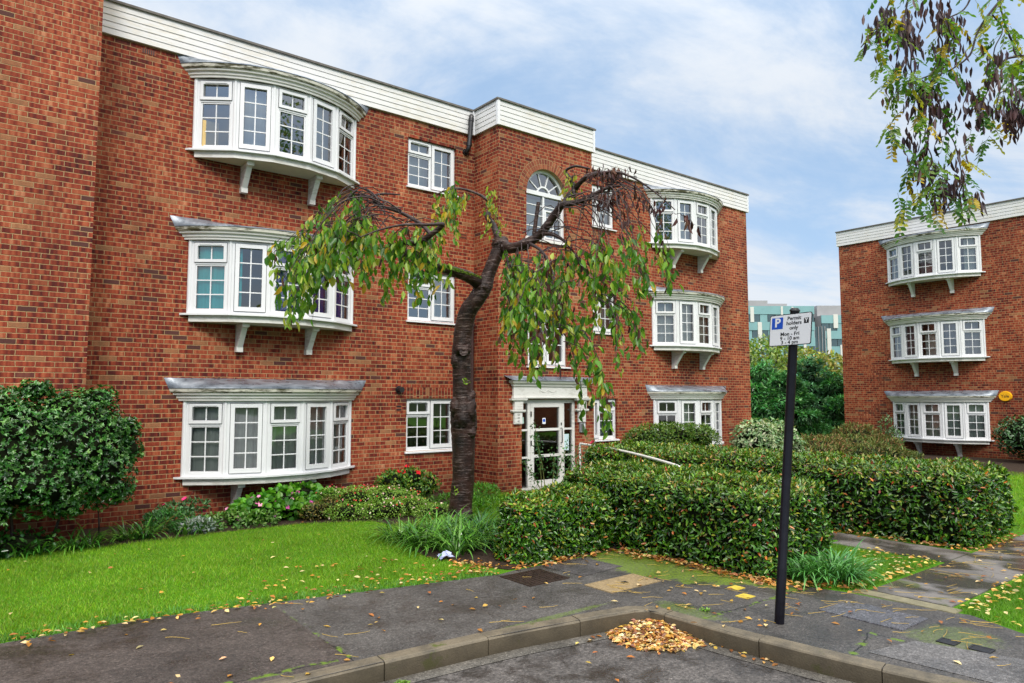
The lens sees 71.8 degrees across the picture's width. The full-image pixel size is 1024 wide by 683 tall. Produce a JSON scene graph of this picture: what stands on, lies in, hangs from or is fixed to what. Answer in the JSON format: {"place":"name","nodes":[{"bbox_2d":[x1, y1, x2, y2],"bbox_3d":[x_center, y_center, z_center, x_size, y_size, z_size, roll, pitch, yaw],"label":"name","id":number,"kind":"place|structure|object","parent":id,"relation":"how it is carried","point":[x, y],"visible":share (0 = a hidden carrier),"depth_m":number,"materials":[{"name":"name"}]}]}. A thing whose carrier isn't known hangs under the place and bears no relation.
{"place":"outdoors","nodes":[
{"label":"outdoors","id":0,"kind":"place"},
{"bbox_2d":[0,551,1023,682],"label":"pavement","id":1,"kind":"structure","parent":0,"point":[404,621],"depth_m":6.58,"materials":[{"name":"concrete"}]},
{"bbox_2d":[0,604,351,682],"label":"pavement patch","id":2,"kind":"object","parent":1,"relation":"on","point":[111,654],"visible":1,"depth_m":5.51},
{"bbox_2d":[500,569,569,586],"bbox_3d":[0.251,2.627,7.803,0.570,0.067,0.520,4,-6,-38],"label":"manhole cover","id":3,"kind":"object","parent":1,"relation":"on","point":[534,577],"visible":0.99,"depth_m":7.78,"materials":[{"name":"metal"}]},
{"bbox_2d":[70,542,1023,682],"bbox_3d":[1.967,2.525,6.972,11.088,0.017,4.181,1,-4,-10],"label":"fallen leaves","id":4,"kind":"object","parent":1,"relation":"on","point":[786,597],"visible":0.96,"depth_m":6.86,"materials":[{"name":"yellow plant"}]},
{"bbox_2d":[543,558,620,575],"bbox_3d":[0.833,2.642,8.309,0.706,0.001,0.624,4,-6,-42],"label":"pavement patch","id":5,"kind":"object","parent":1,"relation":"on","point":[590,566],"visible":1,"depth_m":8.30,"materials":[{"name":"grey concrete"}]},
{"bbox_2d":[584,574,660,593],"bbox_3d":[1.188,2.610,7.564,0.760,0.064,0.400,4,-6,-38],"label":"inspection cover","id":6,"kind":"object","parent":1,"relation":"on","point":[630,581],"visible":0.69,"depth_m":7.53,"materials":[{"name":"concrete"}]},
{"bbox_2d":[727,585,744,590],"bbox_3d":[2.341,2.578,7.382,0.140,0.020,0.126,4,-6,-38],"label":"pavement marker","id":7,"kind":"object","parent":1,"relation":"on","point":[735,587],"visible":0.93,"depth_m":7.38,"materials":[{"name":"yellow paint"}]},
{"bbox_2d":[449,529,1023,602],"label":"fallen leaves","id":8,"kind":"object","parent":1,"relation":"on","point":[725,571],"visible":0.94,"depth_m":8.35,"materials":[{"name":"orange plant"}]},
{"bbox_2d":[736,593,755,598],"bbox_3d":[2.333,2.554,7.071,0.150,0.020,0.135,4,-6,-38],"label":"pavement marker","id":9,"kind":"object","parent":1,"relation":"on","point":[743,595],"visible":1,"depth_m":7.06,"materials":[{"name":"yellow paint"}]},
{"bbox_2d":[769,308,812,624],"bbox_3d":[2.471,1.142,6.189,0.110,2.886,0.483,4,-6,-38],"label":"parking sign","id":10,"kind":"object","parent":1,"relation":"on","point":[792,330],"visible":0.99,"depth_m":6.22,"materials":[{"name":"black metal"}]},
{"bbox_2d":[818,600,927,630],"bbox_3d":[3.300,2.527,6.479,0.520,0.062,0.750,4,-6,-38],"label":"slate cover","id":11,"kind":"object","parent":1,"relation":"on","point":[844,607],"visible":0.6,"depth_m":6.43,"materials":[{"name":"stone"}]},
{"bbox_2d":[869,641,1023,682],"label":"pavement patch","id":12,"kind":"object","parent":1,"relation":"on","point":[980,665],"visible":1,"depth_m":5.35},
{"bbox_2d":[935,637,960,645],"bbox_3d":[3.551,2.471,5.754,0.130,0.062,0.140,4,-6,-38],"label":"valve cover","id":13,"kind":"object","parent":1,"relation":"on","point":[946,641],"visible":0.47,"depth_m":5.75,"materials":[{"name":"metal"}]},
{"bbox_2d":[968,644,995,653],"bbox_3d":[3.709,2.458,5.587,0.130,0.062,0.160,4,-6,-38],"label":"valve cover","id":14,"kind":"object","parent":1,"relation":"on","point":[974,647],"visible":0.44,"depth_m":5.58,"materials":[{"name":"metal"}]},
{"bbox_2d":[0,475,1023,642],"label":"lawn","id":15,"kind":"structure","parent":0,"point":[502,571],"depth_m":7.92,"materials":[{"name":"green plant"}]},
{"bbox_2d":[0,533,61,558],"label":"strap leaf plant","id":16,"kind":"object","parent":15,"relation":"on","point":[36,551],"visible":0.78,"depth_m":8.74,"materials":[{"name":"green plant"}]},
{"bbox_2d":[0,568,497,642],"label":"grass","id":17,"kind":"structure","parent":15,"relation":"on","point":[229,605],"depth_m":6.73,"materials":[{"name":"green plant"}]},
{"bbox_2d":[7,524,498,646],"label":"fallen leaves","id":18,"kind":"object","parent":15,"relation":"on","point":[28,643],"visible":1,"depth_m":6.92,"materials":[{"name":"orange plant"}]},
{"bbox_2d":[43,492,622,568],"bbox_3d":[-5.979,2.558,7.207,17.800,0.001,5.960,4,-6,-38],"label":"flower bed","id":19,"kind":"object","parent":15,"relation":"on","point":[477,553],"visible":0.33,"depth_m":10.15,"materials":[{"name":"soil"}]},
{"bbox_2d":[0,524,63,559],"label":"ivy patch","id":20,"kind":"object","parent":19,"relation":"on","point":[22,538],"visible":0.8,"depth_m":8.91,"materials":[{"name":"green plant"}]},
{"bbox_2d":[0,378,144,548],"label":"evergreen bush","id":21,"kind":"object","parent":19,"relation":"on","point":[62,453],"visible":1,"depth_m":8.99,"materials":[{"name":"green plant"}]},
{"bbox_2d":[28,521,130,554],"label":"strap leaf plant","id":22,"kind":"object","parent":19,"relation":"on","point":[75,542],"visible":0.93,"depth_m":9.29,"materials":[{"name":"green plant"}]},
{"bbox_2d":[98,515,169,543],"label":"strap leaf plant","id":23,"kind":"object","parent":19,"relation":"on","point":[136,534],"visible":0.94,"depth_m":9.82,"materials":[{"name":"green plant"}]},
{"bbox_2d":[126,517,173,536],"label":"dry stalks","id":24,"kind":"object","parent":19,"relation":"on","point":[159,527],"visible":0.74,"depth_m":10.16,"materials":[{"name":"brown plant"}]},
{"bbox_2d":[140,491,211,525],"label":"rose bush","id":25,"kind":"object","parent":19,"relation":"on","point":[192,505],"visible":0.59,"depth_m":10.85,"materials":[{"name":"green plant"}]},
{"bbox_2d":[140,506,220,532],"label":"fern plant","id":26,"kind":"object","parent":19,"relation":"on","point":[182,511],"visible":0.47,"depth_m":10.45,"materials":[{"name":"green plant"}]},
{"bbox_2d":[155,511,225,537],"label":"strap leaf plant","id":27,"kind":"object","parent":19,"relation":"on","point":[198,530],"visible":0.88,"depth_m":10.21,"materials":[{"name":"green plant"}]},
{"bbox_2d":[178,515,218,534],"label":"silver plant","id":28,"kind":"object","parent":19,"relation":"on","point":[202,519],"visible":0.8,"depth_m":10.32,"materials":[{"name":"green plant"}]},
{"bbox_2d":[201,508,280,530],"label":"weedy plants","id":29,"kind":"object","parent":19,"relation":"on","point":[274,521],"visible":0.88,"depth_m":10.77,"materials":[{"name":"green plant"}]},
{"bbox_2d":[223,480,340,525],"bbox_3d":[-3.732,2.655,11.697,2.124,0.642,1.067,4,-6,-38],"label":"geranium","id":30,"kind":"object","parent":19,"relation":"on","point":[286,501],"visible":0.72,"depth_m":11.38,"materials":[{"name":"green plant"}]},
{"bbox_2d":[298,495,345,520],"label":"bronze shrub","id":31,"kind":"object","parent":19,"relation":"on","point":[314,511],"visible":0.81,"depth_m":11.41,"materials":[{"name":"brown plant"}]},
{"bbox_2d":[315,484,448,520],"bbox_3d":[-2.137,2.683,11.822,2.030,0.508,2.186,4,-6,-38],"label":"fuchsia bush","id":32,"kind":"object","parent":19,"relation":"on","point":[383,502],"visible":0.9,"depth_m":11.75,"materials":[{"name":"green plant"}]},
{"bbox_2d":[373,454,441,500],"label":"rose bush","id":33,"kind":"object","parent":19,"relation":"on","point":[408,479],"visible":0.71,"depth_m":13.28,"materials":[{"name":"green plant"}]},
{"bbox_2d":[362,504,496,561],"bbox_3d":[-0.898,2.527,9.636,2.080,0.425,2.378,4,-6,-38],"label":"strap leaf plant","id":34,"kind":"object","parent":19,"relation":"on","point":[446,535],"visible":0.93,"depth_m":9.43,"materials":[{"name":"green plant"}]},
{"bbox_2d":[428,481,505,515],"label":"weedy plants","id":35,"kind":"object","parent":19,"relation":"on","point":[482,486],"visible":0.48,"depth_m":12.66,"materials":[{"name":"green plant"}]},
{"bbox_2d":[441,506,498,552],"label":"strap leaf plant","id":36,"kind":"object","parent":19,"relation":"on","point":[478,519],"visible":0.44,"depth_m":9.96,"materials":[{"name":"green plant"}]},
{"bbox_2d":[264,164,700,524],"bbox_3d":[-0.530,0.206,9.721,5.490,5.488,3.461,1,-4,-10],"label":"cherry tree","id":37,"kind":"object","parent":19,"relation":"on","point":[523,292],"visible":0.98,"depth_m":9.30,"materials":[{"name":"green plant"}]},
{"bbox_2d":[492,480,615,565],"bbox_3d":[0.539,2.287,9.072,1.800,0.964,0.889,4,-6,-38],"label":"clipped hedge","id":38,"kind":"object","parent":19,"relation":"on","point":[558,519],"visible":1,"depth_m":8.73,"materials":[{"name":"green plant"}]},
{"bbox_2d":[0,0,750,542],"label":"apartment building","id":39,"kind":"structure","parent":15,"relation":"on","point":[166,182],"depth_m":12.47,"materials":[{"name":"red brick"}]},
{"bbox_2d":[164,378,365,503],"bbox_3d":[-4.985,1.856,13.431,3.600,2.234,3.995,4,-6,-38],"label":"bay window","id":40,"kind":"structure","parent":39,"relation":"in","point":[236,433],"depth_m":11.85,"materials":[{"name":"white plastic"}]},
{"bbox_2d":[170,215,363,354],"bbox_3d":[-4.985,-0.816,13.637,3.600,2.234,3.995,4,-6,-38],"label":"bay window","id":41,"kind":"structure","parent":39,"relation":"in","point":[228,281],"depth_m":11.91,"materials":[{"name":"white plastic"}]},
{"bbox_2d":[177,54,369,205],"bbox_3d":[-4.985,-3.598,13.853,3.600,2.233,3.995,4,-6,-38],"label":"bay window","id":42,"kind":"structure","parent":39,"relation":"in","point":[247,125],"depth_m":12.35,"materials":[{"name":"white plastic"}]},
{"bbox_2d":[395,386,404,392],"bbox_3d":[-2.225,0.960,14.077,0.150,0.150,0.162,4,-6,-38],"label":"boiler flue","id":43,"kind":"object","parent":39,"relation":"attached to","point":[399,389],"visible":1,"depth_m":14.04,"materials":[{"name":"black plastic"}]},
{"bbox_2d":[404,399,451,453],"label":"window","id":44,"kind":"structure","parent":39,"relation":"in","point":[428,426],"depth_m":14.90,"materials":[{"name":"white plastic"}]},
{"bbox_2d":[406,272,454,324],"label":"window","id":45,"kind":"structure","parent":39,"relation":"in","point":[441,310],"depth_m":15.09,"materials":[{"name":"white plastic"}]},
{"bbox_2d":[406,138,458,197],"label":"window","id":46,"kind":"structure","parent":39,"relation":"in","point":[430,166],"depth_m":15.04,"materials":[{"name":"white plastic"}]},
{"bbox_2d":[463,114,473,155],"bbox_3d":[-0.929,-4.554,15.497,0.252,0.963,0.204,4,-6,-38],"label":"rainwater pipe","id":47,"kind":"object","parent":39,"relation":"attached to","point":[466,151],"visible":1,"depth_m":15.42,"materials":[{"name":"black plastic"}]},
{"bbox_2d":[471,324,474,466],"bbox_3d":[-0.855,1.410,15.104,0.127,3.680,0.165,4,-6,-38],"label":"drainpipe","id":48,"kind":"object","parent":39,"relation":"attached to","point":[472,362],"visible":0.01,"depth_m":15.18,"materials":[{"name":"black metal"}]},
{"bbox_2d":[515,413,521,422],"bbox_3d":[0.139,1.604,14.789,0.170,0.215,0.007,4,-6,-38],"label":"number plaque","id":49,"kind":"object","parent":39,"relation":"attached to","point":[518,417],"visible":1,"depth_m":14.78,"materials":[{"name":"grey"}]},
{"bbox_2d":[525,170,564,244],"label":"arched window","id":50,"kind":"structure","parent":39,"relation":"in","point":[541,185],"depth_m":15.97,"materials":[{"name":"white plastic"}]},
{"bbox_2d":[530,403,562,486],"bbox_3d":[0.752,2.232,15.348,0.915,1.778,0.130,4,-6,-38],"label":"front door","id":51,"kind":"structure","parent":39,"relation":"in","point":[551,433],"depth_m":15.40,"materials":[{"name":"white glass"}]},
{"bbox_2d":[526,307,570,368],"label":"window","id":52,"kind":"structure","parent":39,"relation":"in","point":[560,348],"depth_m":15.88,"materials":[{"name":"white plastic"}]},
{"bbox_2d":[564,434,568,449],"bbox_3d":[1.214,2.245,15.774,0.145,0.360,0.002,4,-6,-38],"label":"paper notice","id":53,"kind":"object","parent":39,"relation":"attached to","point":[566,436],"visible":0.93,"depth_m":15.78,"materials":[{"name":"white paper"}]},
{"bbox_2d":[555,185,616,238],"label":"window","id":54,"kind":"structure","parent":39,"relation":"in","point":[607,219],"depth_m":18.35,"materials":[{"name":"white plastic"}]},
{"bbox_2d":[593,293,612,334],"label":"window","id":55,"kind":"structure","parent":39,"relation":"in","point":[606,321],"depth_m":18.11,"materials":[{"name":"white plastic"}]},
{"bbox_2d":[594,399,619,441],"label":"window","id":56,"kind":"structure","parent":39,"relation":"in","point":[598,434],"depth_m":17.80,"materials":[{"name":"white plastic"}]},
{"bbox_2d":[643,184,722,272],"bbox_3d":[4.185,-3.037,21.099,3.600,2.234,3.995,4,-6,-38],"label":"bay window","id":57,"kind":"structure","parent":39,"relation":"in","point":[705,247],"depth_m":19.56,"materials":[{"name":"white plastic"}]},
{"bbox_2d":[645,385,726,445],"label":"bay window","id":58,"kind":"structure","parent":39,"relation":"in","point":[671,403],"depth_m":19.12,"materials":[{"name":"white plastic"}]},
{"bbox_2d":[647,285,724,369],"bbox_3d":[4.185,-0.255,20.883,3.600,2.234,3.995,4,-6,-38],"label":"bay window","id":59,"kind":"structure","parent":39,"relation":"in","point":[682,325],"depth_m":19.23,"materials":[{"name":"white plastic"}]},
{"bbox_2d":[437,550,454,559],"bbox_3d":[-0.819,2.607,8.665,0.227,0.089,0.155,4,-6,-38],"label":"crumpled rag","id":60,"kind":"object","parent":15,"relation":"on","point":[447,553],"visible":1,"depth_m":8.64,"materials":[{"name":"white fabric"}]},
{"bbox_2d":[394,490,515,526],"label":"grass","id":61,"kind":"structure","parent":15,"relation":"on","point":[488,505],"depth_m":11.99,"materials":[{"name":"green plant"}]},
{"bbox_2d":[518,420,599,488],"bbox_3d":[0.965,2.324,14.099,1.758,1.555,0.380,2,-5,-19],"label":"rose bush","id":62,"kind":"object","parent":15,"relation":"on","point":[555,458],"visible":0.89,"depth_m":14.01,"materials":[{"name":"green plant"}]},
{"bbox_2d":[624,544,829,582],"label":"hedge soil","id":63,"kind":"structure","parent":15,"relation":"on","point":[684,558],"depth_m":8.35,"materials":[{"name":"brown soil"}]},
{"bbox_2d":[560,457,837,579],"bbox_3d":[2.290,2.206,9.448,1.782,1.175,3.587,4,-6,-38],"label":"clipped hedge","id":64,"kind":"object","parent":63,"relation":"on","point":[708,516],"visible":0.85,"depth_m":8.48,"materials":[{"name":"green plant"}]},
{"bbox_2d":[750,358,803,426],"bbox_3d":[10.904,2.680,31.134,4.549,3.918,3.906,4,-6,-38],"label":"conifer tree","id":65,"kind":"object","parent":15,"relation":"on","point":[759,373],"visible":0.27,"depth_m":30.42,"materials":[{"name":"green plant"}]},
{"bbox_2d":[749,333,822,376],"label":"willow tree","id":66,"kind":"object","parent":15,"relation":"on","point":[776,356],"visible":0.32,"depth_m":43.52,"materials":[{"name":"green plant"}]},
{"bbox_2d":[751,369,834,440],"bbox_3d":[11.608,2.810,29.919,3.711,3.417,4.169,4,-6,-38],"label":"conifer tree","id":67,"kind":"object","parent":15,"relation":"on","point":[807,420],"visible":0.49,"depth_m":29.40,"materials":[{"name":"green plant"}]},
{"bbox_2d":[582,439,1019,549],"bbox_3d":[4.388,2.438,12.425,2.201,1.189,7.268,4,-6,-41],"label":"clipped hedge","id":68,"kind":"object","parent":15,"relation":"on","point":[961,503],"visible":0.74,"depth_m":10.14,"materials":[{"name":"green plant"}]},
{"bbox_2d":[773,346,842,376],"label":"willow tree","id":69,"kind":"object","parent":15,"relation":"on","point":[804,351],"visible":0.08,"depth_m":46.63,"materials":[{"name":"green plant"}]},
{"bbox_2d":[785,353,844,435],"bbox_3d":[13.710,2.635,32.867,4.877,4.270,4.695,4,-6,-38],"label":"conifer tree","id":70,"kind":"object","parent":15,"relation":"on","point":[807,372],"visible":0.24,"depth_m":32.52,"materials":[{"name":"green plant"}]},
{"bbox_2d":[801,350,842,380],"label":"birch tree","id":71,"kind":"object","parent":15,"relation":"on","point":[839,359],"visible":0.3,"depth_m":44.73,"materials":[{"name":"green plant"}]},
{"bbox_2d":[754,537,891,590],"bbox_3d":[3.475,2.411,7.775,1.519,0.369,1.371,4,-6,-38],"label":"strap leaf plant","id":72,"kind":"object","parent":15,"relation":"on","point":[836,567],"visible":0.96,"depth_m":7.62,"materials":[{"name":"green plant"}]},
{"bbox_2d":[808,371,844,432],"bbox_3d":[14.681,2.989,31.972,3.858,3.378,3.982,4,-6,-38],"label":"conifer tree","id":73,"kind":"object","parent":15,"relation":"on","point":[837,392],"visible":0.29,"depth_m":31.50,"materials":[{"name":"green plant"}]},
{"bbox_2d":[788,542,938,590],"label":"grass","id":74,"kind":"structure","parent":15,"relation":"on","point":[886,569],"depth_m":8.35,"materials":[{"name":"green plant"}]},
{"bbox_2d":[852,588,962,613],"bbox_3d":[3.848,2.568,6.930,0.180,0.070,0.960,4,-6,-38],"label":"path edging","id":75,"kind":"object","parent":15,"relation":"on","point":[908,601],"visible":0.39,"depth_m":6.88,"materials":[{"name":"concrete"}]},
{"bbox_2d":[798,547,1022,625],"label":"fallen leaves","id":76,"kind":"object","parent":15,"relation":"on","point":[985,604],"visible":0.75,"depth_m":7.52,"materials":[{"name":"yellow plant"}]},
{"bbox_2d":[835,197,1023,459],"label":"apartment building","id":77,"kind":"structure","parent":15,"relation":"on","point":[932,323],"depth_m":23.98,"materials":[{"name":"brick"}]},
{"bbox_2d":[878,222,989,296],"bbox_3d":[15.530,-2.653,25.285,3.995,2.234,3.600,4,-6,-38],"label":"bay window","id":78,"kind":"structure","parent":77,"relation":"in","point":[948,258],"depth_m":24.17,"materials":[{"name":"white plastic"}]},
{"bbox_2d":[881,307,993,376],"bbox_3d":[15.530,0.139,25.069,3.995,2.234,3.600,4,-6,-38],"label":"bay window","id":79,"kind":"structure","parent":77,"relation":"in","point":[950,339],"depth_m":23.73,"materials":[{"name":"white plastic"}]},
{"bbox_2d":[884,390,998,456],"bbox_3d":[15.530,2.851,24.859,3.995,2.234,3.600,4,-6,-38],"label":"bay window","id":80,"kind":"structure","parent":77,"relation":"in","point":[957,418],"depth_m":23.51,"materials":[{"name":"white plastic"}]},
{"bbox_2d":[999,391,1012,400],"bbox_3d":[15.783,1.752,22.624,0.072,0.329,0.379,4,-6,-38],"label":"burglar alarm","id":81,"kind":"object","parent":77,"relation":"attached to","point":[1005,396],"visible":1,"depth_m":22.59,"materials":[{"name":"yellow plastic"}]},
{"bbox_2d":[854,0,1023,243],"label":"locust tree","id":82,"kind":"object","parent":15,"relation":"on","point":[900,34],"visible":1,"depth_m":4.80,"materials":[{"name":"green plant"}]},
{"bbox_2d":[873,454,1023,475],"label":"shrub bed","id":83,"kind":"object","parent":15,"relation":"on","point":[1016,466],"depth_m":21.67,"materials":[{"name":"soil"}]},
{"bbox_2d":[729,416,809,453],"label":"variegated shrub","id":84,"kind":"object","parent":83,"relation":"on","point":[760,434],"visible":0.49,"depth_m":19.41,"materials":[{"name":"green plant"}]},
{"bbox_2d":[799,433,856,456],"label":"juniper bush","id":85,"kind":"object","parent":83,"relation":"on","point":[819,444],"visible":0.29,"depth_m":21.45,"materials":[{"name":"green plant"}]},
{"bbox_2d":[811,432,909,459],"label":"juniper bush","id":86,"kind":"object","parent":83,"relation":"on","point":[863,446],"visible":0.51,"depth_m":21.88,"materials":[{"name":"green plant"}]},
{"bbox_2d":[830,421,907,447],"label":"juniper bush","id":87,"kind":"object","parent":83,"relation":"on","point":[852,429],"visible":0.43,"depth_m":24.38,"materials":[{"name":"green plant"}]},
{"bbox_2d":[877,414,905,447],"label":"young shrub","id":88,"kind":"object","parent":83,"relation":"on","point":[894,431],"visible":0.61,"depth_m":24.40,"materials":[{"name":"green plant"}]},
{"bbox_2d":[890,445,924,458],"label":"juniper bush","id":89,"kind":"object","parent":83,"relation":"on","point":[913,454],"visible":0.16,"depth_m":22.05,"materials":[{"name":"green plant"}]},
{"bbox_2d":[990,414,1023,458],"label":"evergreen bush","id":90,"kind":"object","parent":83,"relation":"on","point":[1012,434],"visible":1,"depth_m":21.23,"materials":[{"name":"green plant"}]},
{"bbox_2d":[957,574,1023,630],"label":"grass","id":91,"kind":"structure","parent":15,"relation":"on","point":[1013,603],"depth_m":6.67,"materials":[{"name":"green plant"}]},
{"bbox_2d":[1005,471,1023,529],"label":"grass","id":92,"kind":"structure","parent":15,"relation":"on","point":[1015,481],"depth_m":14.26,"materials":[{"name":"green plant"}]},
{"bbox_2d":[118,0,1023,305],"label":"sky","id":93,"kind":"structure","parent":0,"point":[768,101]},
{"bbox_2d":[415,636,823,682],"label":"road","id":94,"kind":"structure","parent":0,"point":[610,660],"depth_m":5.57,"materials":[{"name":"grey asphalt"}]},
{"bbox_2d":[379,626,854,682],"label":"gutter","id":95,"kind":"object","parent":94,"relation":"on","point":[440,671],"visible":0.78,"depth_m":5.72,"materials":[{"name":"concrete"}]},
{"bbox_2d":[394,679,409,682],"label":"gutter weed","id":96,"kind":"object","parent":95,"relation":"on","point":[400,681],"visible":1,"depth_m":5.27,"materials":[{"name":"green plant"}]},
{"bbox_2d":[605,618,704,652],"bbox_3d":[1.254,2.584,6.241,0.705,0.116,0.782,4,-6,-38],"label":"leaf pile","id":97,"kind":"object","parent":95,"relation":"on","point":[653,634],"visible":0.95,"depth_m":6.22,"materials":[{"name":"plant"}]},
{"bbox_2d":[260,606,976,682],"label":"kerb","id":98,"kind":"structure","parent":94,"relation":"on","point":[831,663],"depth_m":5.68,"materials":[{"name":"concrete"}]},
{"bbox_2d":[579,443,679,469],"bbox_3d":[2.149,2.599,13.667,0.064,1.029,4.135,1,-5,-18],"label":"handrail","id":99,"kind":"object","parent":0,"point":[642,455],"visible":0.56,"depth_m":13.15,"materials":[{"name":"white metal"}]},
{"bbox_2d":[622,421,721,446],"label":"clipped shrub","id":100,"kind":"object","parent":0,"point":[691,433],"visible":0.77,"depth_m":17.29,"materials":[{"name":"green plant"}]},
{"bbox_2d":[817,532,969,562],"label":"path","id":101,"kind":"structure","parent":0,"point":[916,550],"depth_m":9.31,"materials":[{"name":"grey concrete"}]},
{"bbox_2d":[871,534,1023,607],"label":"garden path","id":102,"kind":"structure","parent":0,"point":[938,582],"depth_m":7.78,"materials":[{"name":"grey concrete"}]},
{"label":"ground","id":103,"kind":"structure","parent":0,"visible":0},
{"bbox_2d":[748,301,842,374],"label":"office building","id":104,"kind":"structure","parent":103,"relation":"on","point":[826,336],"depth_m":149.12,"materials":[{"name":"teal glass"}]},
{"bbox_2d":[752,330,757,337],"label":"window","id":105,"kind":"structure","parent":104,"relation":"in","point":[754,332],"depth_m":147.14,"materials":[{"name":"teal glass"}]},
{"bbox_2d":[754,314,759,321],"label":"window","id":106,"kind":"structure","parent":104,"relation":"in","point":[756,316],"depth_m":147.40,"materials":[{"name":"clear glass"}]},
{"bbox_2d":[760,314,766,321],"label":"window","id":107,"kind":"structure","parent":104,"relation":"in","point":[763,317],"depth_m":147.40,"materials":[{"name":"teal glass"}]},
{"bbox_2d":[762,330,767,337],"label":"window","id":108,"kind":"structure","parent":104,"relation":"in","point":[765,332],"depth_m":147.14,"materials":[{"name":"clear glass"}]},
{"bbox_2d":[831,339,836,345],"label":"window","id":109,"kind":"structure","parent":104,"relation":"in","point":[833,341],"depth_m":151.00,"materials":[{"name":"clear glass"}]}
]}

